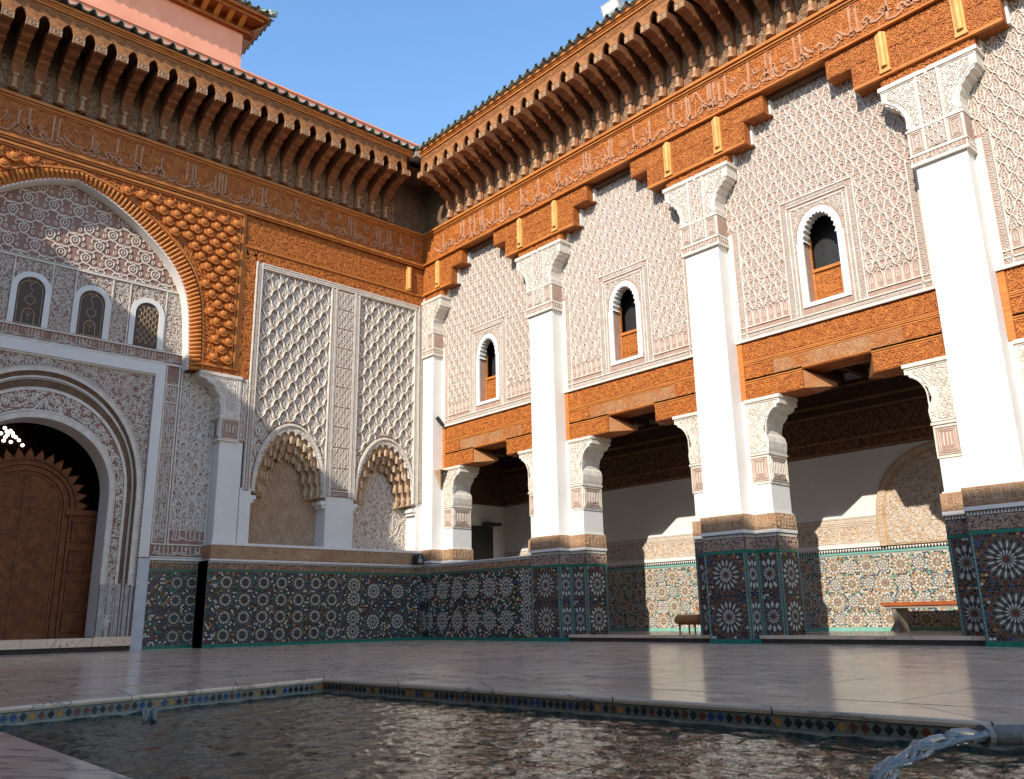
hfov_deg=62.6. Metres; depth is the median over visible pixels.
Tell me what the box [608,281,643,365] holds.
window
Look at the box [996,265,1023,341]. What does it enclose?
cedar lintel
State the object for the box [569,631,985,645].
gallery floor
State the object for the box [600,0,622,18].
floodlight
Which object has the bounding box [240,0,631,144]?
sky
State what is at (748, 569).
gallery pier
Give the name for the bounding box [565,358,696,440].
cedar lintel
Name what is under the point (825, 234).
window
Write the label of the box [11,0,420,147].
parapet
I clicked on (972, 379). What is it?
gallery pier
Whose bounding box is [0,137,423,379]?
great arch
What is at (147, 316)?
window
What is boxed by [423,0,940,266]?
inscription frieze
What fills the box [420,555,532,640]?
gallery parapet
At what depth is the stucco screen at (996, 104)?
10.10 m
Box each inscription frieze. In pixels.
[0,87,424,269]
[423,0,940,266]
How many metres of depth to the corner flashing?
17.79 m
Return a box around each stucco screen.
[442,243,530,427]
[561,174,692,393]
[725,76,935,344]
[968,0,1023,272]
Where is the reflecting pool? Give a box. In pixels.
[0,671,1023,778]
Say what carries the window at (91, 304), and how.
in the entrance portal
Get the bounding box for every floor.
[0,640,1023,728]
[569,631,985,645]
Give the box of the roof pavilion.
[84,0,277,66]
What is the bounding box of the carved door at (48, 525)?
[0,447,97,639]
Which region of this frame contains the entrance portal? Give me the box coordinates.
[0,176,213,649]
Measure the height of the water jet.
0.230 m
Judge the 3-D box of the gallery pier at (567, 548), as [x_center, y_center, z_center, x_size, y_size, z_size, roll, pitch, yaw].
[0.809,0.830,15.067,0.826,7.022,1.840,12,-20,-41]
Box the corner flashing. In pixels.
[409,151,421,163]
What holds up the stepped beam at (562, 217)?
on the gallery pier at (567, 548)
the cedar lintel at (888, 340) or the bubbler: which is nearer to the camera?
the bubbler
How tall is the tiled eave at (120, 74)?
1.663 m
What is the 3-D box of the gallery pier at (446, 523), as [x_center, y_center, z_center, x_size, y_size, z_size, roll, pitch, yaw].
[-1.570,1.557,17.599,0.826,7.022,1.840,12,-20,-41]
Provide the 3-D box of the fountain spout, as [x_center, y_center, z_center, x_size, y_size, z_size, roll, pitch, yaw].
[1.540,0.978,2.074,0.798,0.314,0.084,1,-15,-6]
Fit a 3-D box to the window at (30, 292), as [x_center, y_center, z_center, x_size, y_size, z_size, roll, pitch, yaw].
[-7.635,-1.428,13.329,0.570,0.885,0.135,12,-20,-41]
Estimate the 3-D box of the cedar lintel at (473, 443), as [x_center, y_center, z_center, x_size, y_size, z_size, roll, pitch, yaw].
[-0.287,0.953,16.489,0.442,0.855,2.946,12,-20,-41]
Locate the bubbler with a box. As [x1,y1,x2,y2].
[142,705,156,720]
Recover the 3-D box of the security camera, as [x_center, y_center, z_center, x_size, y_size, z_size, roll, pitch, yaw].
[-1.473,0.688,17.446,0.234,0.277,0.090,1,-15,-8]
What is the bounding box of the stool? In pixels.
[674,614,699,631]
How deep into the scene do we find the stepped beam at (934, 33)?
10.84 m
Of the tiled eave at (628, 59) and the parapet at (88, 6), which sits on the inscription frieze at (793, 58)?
the tiled eave at (628, 59)
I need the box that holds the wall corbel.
[434,469,446,489]
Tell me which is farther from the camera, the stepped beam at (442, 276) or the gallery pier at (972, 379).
the stepped beam at (442, 276)
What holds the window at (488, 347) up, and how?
in the stucco screen at (486, 357)
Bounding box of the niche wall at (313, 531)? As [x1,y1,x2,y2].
[192,261,423,647]
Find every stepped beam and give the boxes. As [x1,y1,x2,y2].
[421,248,471,300]
[493,184,597,259]
[630,94,773,193]
[825,0,1013,97]
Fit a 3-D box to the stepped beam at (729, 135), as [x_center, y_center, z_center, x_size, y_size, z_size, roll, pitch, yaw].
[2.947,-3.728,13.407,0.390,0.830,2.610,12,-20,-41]
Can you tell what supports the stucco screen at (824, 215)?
on the cedar lintel at (888, 340)
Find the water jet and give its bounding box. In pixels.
[868,728,989,778]
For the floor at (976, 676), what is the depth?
6.95 m
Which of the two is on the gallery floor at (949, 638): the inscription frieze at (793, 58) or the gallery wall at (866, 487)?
the gallery wall at (866, 487)
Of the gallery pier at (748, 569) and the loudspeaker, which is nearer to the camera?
the gallery pier at (748, 569)
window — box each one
[0,423,38,458]
[6,271,51,327]
[70,285,110,339]
[127,298,164,349]
[476,333,499,405]
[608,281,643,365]
[796,205,852,308]
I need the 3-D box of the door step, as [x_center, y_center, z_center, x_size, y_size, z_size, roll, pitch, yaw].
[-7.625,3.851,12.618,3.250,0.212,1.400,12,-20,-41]
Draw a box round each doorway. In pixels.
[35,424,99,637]
[471,525,492,559]
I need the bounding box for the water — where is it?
[0,692,1023,778]
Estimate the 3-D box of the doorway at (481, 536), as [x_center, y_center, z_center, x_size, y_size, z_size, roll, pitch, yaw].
[-0.740,4.085,18.248,0.870,2.250,0.040,12,-20,-41]
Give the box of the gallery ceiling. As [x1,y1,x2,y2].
[490,361,870,455]
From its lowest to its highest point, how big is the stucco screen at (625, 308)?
3.650 m
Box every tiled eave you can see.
[0,0,433,233]
[401,0,836,232]
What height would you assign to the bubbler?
0.083 m
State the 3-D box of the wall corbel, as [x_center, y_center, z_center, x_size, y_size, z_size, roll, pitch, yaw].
[-1.434,1.828,17.074,0.220,0.380,0.230,12,-20,-41]
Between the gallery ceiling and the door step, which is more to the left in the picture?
the door step
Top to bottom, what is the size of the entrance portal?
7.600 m
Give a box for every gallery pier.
[420,294,479,639]
[515,238,610,641]
[662,160,806,643]
[877,44,1023,646]
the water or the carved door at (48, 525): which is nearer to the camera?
the water
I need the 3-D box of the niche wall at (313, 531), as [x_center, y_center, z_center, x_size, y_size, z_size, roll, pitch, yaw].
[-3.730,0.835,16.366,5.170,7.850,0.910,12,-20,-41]
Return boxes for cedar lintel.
[442,404,531,468]
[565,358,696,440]
[737,290,945,401]
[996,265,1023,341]
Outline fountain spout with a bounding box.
[974,723,1023,747]
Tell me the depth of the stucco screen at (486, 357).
16.98 m
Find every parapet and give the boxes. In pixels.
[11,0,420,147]
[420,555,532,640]
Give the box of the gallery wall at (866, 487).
[470,368,960,630]
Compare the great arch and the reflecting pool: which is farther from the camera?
the great arch
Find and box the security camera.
[435,416,445,428]
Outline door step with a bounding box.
[0,636,131,654]
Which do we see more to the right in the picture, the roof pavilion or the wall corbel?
the wall corbel
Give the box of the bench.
[881,601,957,631]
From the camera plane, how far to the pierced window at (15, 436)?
15.93 m
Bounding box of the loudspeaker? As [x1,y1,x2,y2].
[412,554,423,564]
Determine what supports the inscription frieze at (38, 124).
attached to the upper storey

